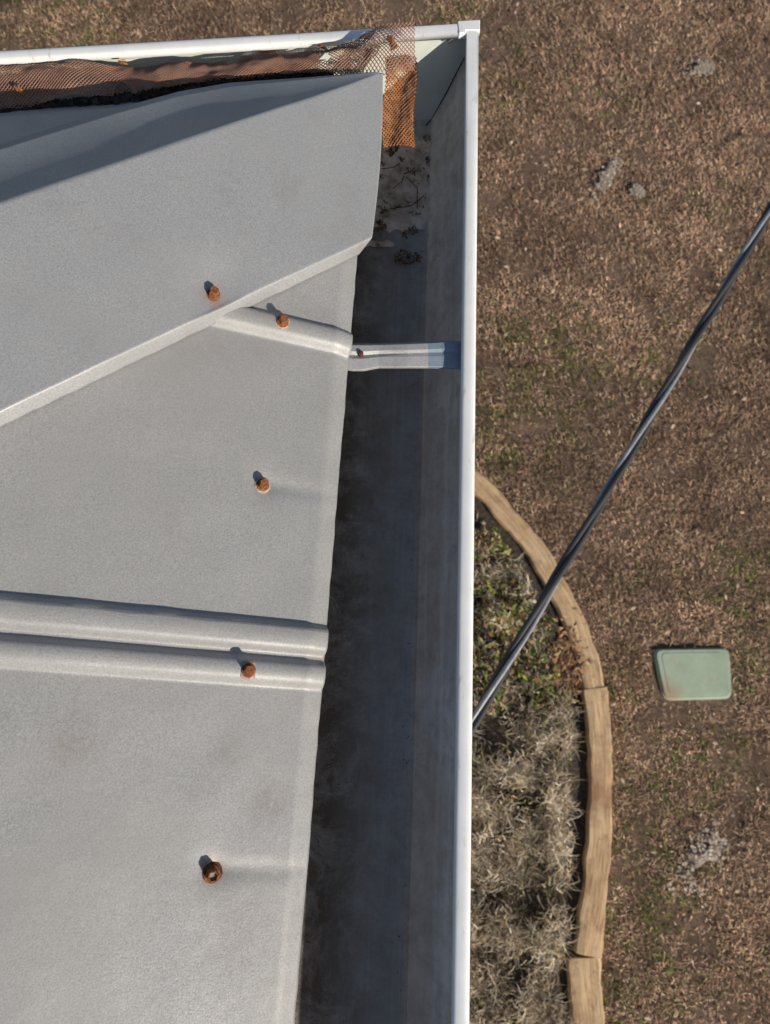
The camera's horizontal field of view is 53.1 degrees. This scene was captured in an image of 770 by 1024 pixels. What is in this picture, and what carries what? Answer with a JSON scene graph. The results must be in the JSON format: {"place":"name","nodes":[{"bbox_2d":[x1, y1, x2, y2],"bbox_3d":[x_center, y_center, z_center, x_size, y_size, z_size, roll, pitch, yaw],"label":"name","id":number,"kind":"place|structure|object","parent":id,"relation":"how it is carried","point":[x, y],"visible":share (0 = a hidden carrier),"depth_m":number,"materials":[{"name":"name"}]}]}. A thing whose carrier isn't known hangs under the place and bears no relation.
{"place":"outdoors","nodes":[
{"label":"outdoors","id":0,"kind":"place"},
{"bbox_2d":[0,0,769,1023],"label":"ground","id":1,"kind":"structure","parent":0,"point":[756,764],"depth_m":4.38,"materials":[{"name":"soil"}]},
{"bbox_2d":[469,496,587,1023],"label":"garden bed","id":2,"kind":"object","parent":1,"relation":"on","point":[579,793],"visible":0.16,"depth_m":3.79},
{"bbox_2d":[472,503,579,746],"bbox_3d":[0.367,0.467,3.938,0.910,0.191,1.567,-19,77,-5],"label":"dry groundcover","id":3,"kind":"object","parent":2,"relation":"on","point":[490,570],"visible":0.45,"depth_m":3.93,"materials":[{"name":"brown plant"}]},
{"bbox_2d":[472,513,586,734],"bbox_3d":[0.363,0.436,3.942,0.900,0.199,1.650,-18,77,-4],"label":"groundcover plant","id":4,"kind":"object","parent":2,"relation":"on","point":[503,603],"visible":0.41,"depth_m":3.92,"materials":[{"name":"green plant"}]},
{"bbox_2d":[469,684,595,1023],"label":"dead shrub","id":5,"kind":"object","parent":2,"relation":"on","point":[478,870],"depth_m":3.63,"materials":[{"name":"beige plant"}]},
{"bbox_2d":[539,614,592,708],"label":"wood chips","id":6,"kind":"object","parent":2,"relation":"on","point":[568,657],"visible":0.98,"depth_m":3.89,"materials":[{"name":"beige wood"}]},
{"bbox_2d":[474,469,612,1023],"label":"timber garden edging","id":7,"kind":"object","parent":1,"relation":"on","point":[584,994],"visible":0.79,"depth_m":3.78,"materials":[{"name":"brown wood"}]},
{"bbox_2d":[589,148,631,211],"bbox_3d":[1.339,-2.023,4.657,0.124,0.026,0.520,30,78,7],"label":"ash patch","id":8,"kind":"object","parent":1,"relation":"on","point":[607,175],"visible":1,"depth_m":4.65,"materials":[{"name":"grey"}]},
{"bbox_2d":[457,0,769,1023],"bbox_3d":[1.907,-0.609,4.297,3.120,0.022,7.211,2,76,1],"label":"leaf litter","id":9,"kind":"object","parent":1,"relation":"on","point":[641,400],"visible":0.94,"depth_m":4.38,"materials":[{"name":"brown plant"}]},
{"bbox_2d":[629,182,660,199],"bbox_3d":[1.566,-1.935,4.635,0.194,0.025,0.120,2,76,1],"label":"ash patch","id":10,"kind":"object","parent":1,"relation":"on","point":[636,189],"visible":1,"depth_m":4.63,"materials":[{"name":"grey"}]},
{"bbox_2d":[653,648,731,700],"bbox_3d":[1.582,0.837,3.979,0.390,0.074,0.275,2,76,1],"label":"irrigation valve box","id":11,"kind":"object","parent":1,"relation":"on","point":[693,673],"visible":0.94,"depth_m":3.94,"materials":[{"name":"green plastic"}]},
{"bbox_2d":[667,813,742,908],"bbox_3d":[1.549,1.654,3.740,0.258,0.025,0.518,35,79,8],"label":"ash patch","id":12,"kind":"object","parent":1,"relation":"on","point":[706,855],"visible":1,"depth_m":3.73,"materials":[{"name":"grey"}]},
{"bbox_2d":[682,50,732,79],"bbox_3d":[2.010,-2.830,4.858,0.320,0.025,0.193,-29,78,-7],"label":"ash patch","id":13,"kind":"object","parent":1,"relation":"on","point":[704,67],"visible":1,"depth_m":4.84,"materials":[{"name":"grey"}]},
{"bbox_2d":[472,201,769,735],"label":"power cable","id":14,"kind":"object","parent":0,"point":[490,692],"visible":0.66,"depth_m":1.74,"materials":[{"name":"grey plastic"}]},
{"bbox_3d":[-1.537,1.100,0.695,2.744,0.010,3.020,2,76,1],"label":"soffit","id":15,"kind":"object","parent":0,"visible":0},
{"bbox_3d":[-1.527,1.067,0.613,2.768,0.194,3.044,2,76,1],"label":"fascia","id":16,"kind":"object","parent":15,"relation":"on","visible":0},
{"bbox_2d":[0,71,382,1023],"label":"metal roof","id":17,"kind":"structure","parent":16,"relation":"on","point":[160,411],"depth_m":0.69,"materials":[{"name":"grey metal"}]},
{"bbox_2d":[0,592,328,633],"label":"sheet lap","id":18,"kind":"object","parent":17,"relation":"on","point":[96,606],"visible":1,"depth_m":0.68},
{"bbox_2d":[202,861,222,883],"bbox_3d":[-0.149,0.308,0.653,0.020,0.018,0.020,2,76,1],"label":"roof screw","id":19,"kind":"object","parent":17,"relation":"on","point":[212,871],"visible":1,"depth_m":0.65,"materials":[{"name":"metal"}]},
{"bbox_2d":[206,286,219,300],"bbox_3d":[-0.168,-0.211,0.744,0.018,0.017,0.018,2,76,1],"label":"roof screw","id":20,"kind":"object","parent":17,"relation":"on","point":[213,293],"visible":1,"depth_m":0.74,"materials":[{"name":"metal"}]},
{"bbox_2d":[240,661,255,679],"bbox_3d":[-0.124,0.142,0.689,0.017,0.016,0.018,2,76,1],"label":"roof screw","id":21,"kind":"object","parent":17,"relation":"on","point":[248,670],"visible":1,"depth_m":0.69,"materials":[{"name":"metal"}]},
{"bbox_2d":[254,477,270,492],"bbox_3d":[-0.119,-0.027,0.741,0.016,0.015,0.017,2,76,1],"label":"roof screw","id":22,"kind":"object","parent":17,"relation":"on","point":[262,484],"visible":1,"depth_m":0.74,"materials":[{"name":"metal"}]},
{"bbox_2d":[276,314,289,329],"bbox_3d":[-0.104,-0.192,0.772,0.017,0.015,0.017,2,76,1],"label":"roof screw","id":23,"kind":"object","parent":17,"relation":"on","point":[282,321],"visible":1,"depth_m":0.77,"materials":[{"name":"metal"}]},
{"bbox_2d":[0,20,479,1023],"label":"rain gutter","id":24,"kind":"object","parent":16,"relation":"attached to","point":[404,634],"visible":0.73,"depth_m":0.83,"materials":[{"name":"white paint"}]},
{"bbox_2d":[0,22,417,148],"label":"gutter guard mesh","id":25,"kind":"object","parent":24,"relation":"on","point":[157,80],"visible":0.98,"depth_m":0.89,"materials":[{"name":"metal"}]},
{"bbox_2d":[0,68,333,112],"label":"rotted leaf debris","id":26,"kind":"object","parent":25,"relation":"on","point":[129,96],"visible":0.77,"depth_m":0.88,"materials":[{"name":"black plant"}]},
{"bbox_2d":[301,248,422,1017],"bbox_3d":[-0.011,0.015,0.873,0.122,0.002,1.016,2,76,1],"label":"gutter grit","id":27,"kind":"object","parent":24,"relation":"on","point":[345,665],"visible":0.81,"depth_m":0.82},
{"bbox_2d":[365,130,431,246],"bbox_3d":[0.019,-0.420,0.981,0.114,0.015,0.188,2,76,1],"label":"silt deposit","id":28,"kind":"object","parent":24,"relation":"on","point":[395,188],"visible":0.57,"depth_m":0.97,"materials":[{"name":"grey soil"}]},
{"bbox_2d":[375,133,430,264],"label":"gutter leaf litter","id":29,"kind":"object","parent":24,"relation":"in","point":[381,228],"visible":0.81,"depth_m":0.96,"materials":[{"name":"brown plant"}]},
{"bbox_2d":[348,341,460,370],"bbox_3d":[0.027,-0.169,0.826,0.138,0.026,0.035,-5,76,-1],"label":"gutter bracket","id":30,"kind":"object","parent":24,"relation":"on","point":[432,355],"visible":0.91,"depth_m":0.82,"materials":[{"name":"metal"}]}
]}

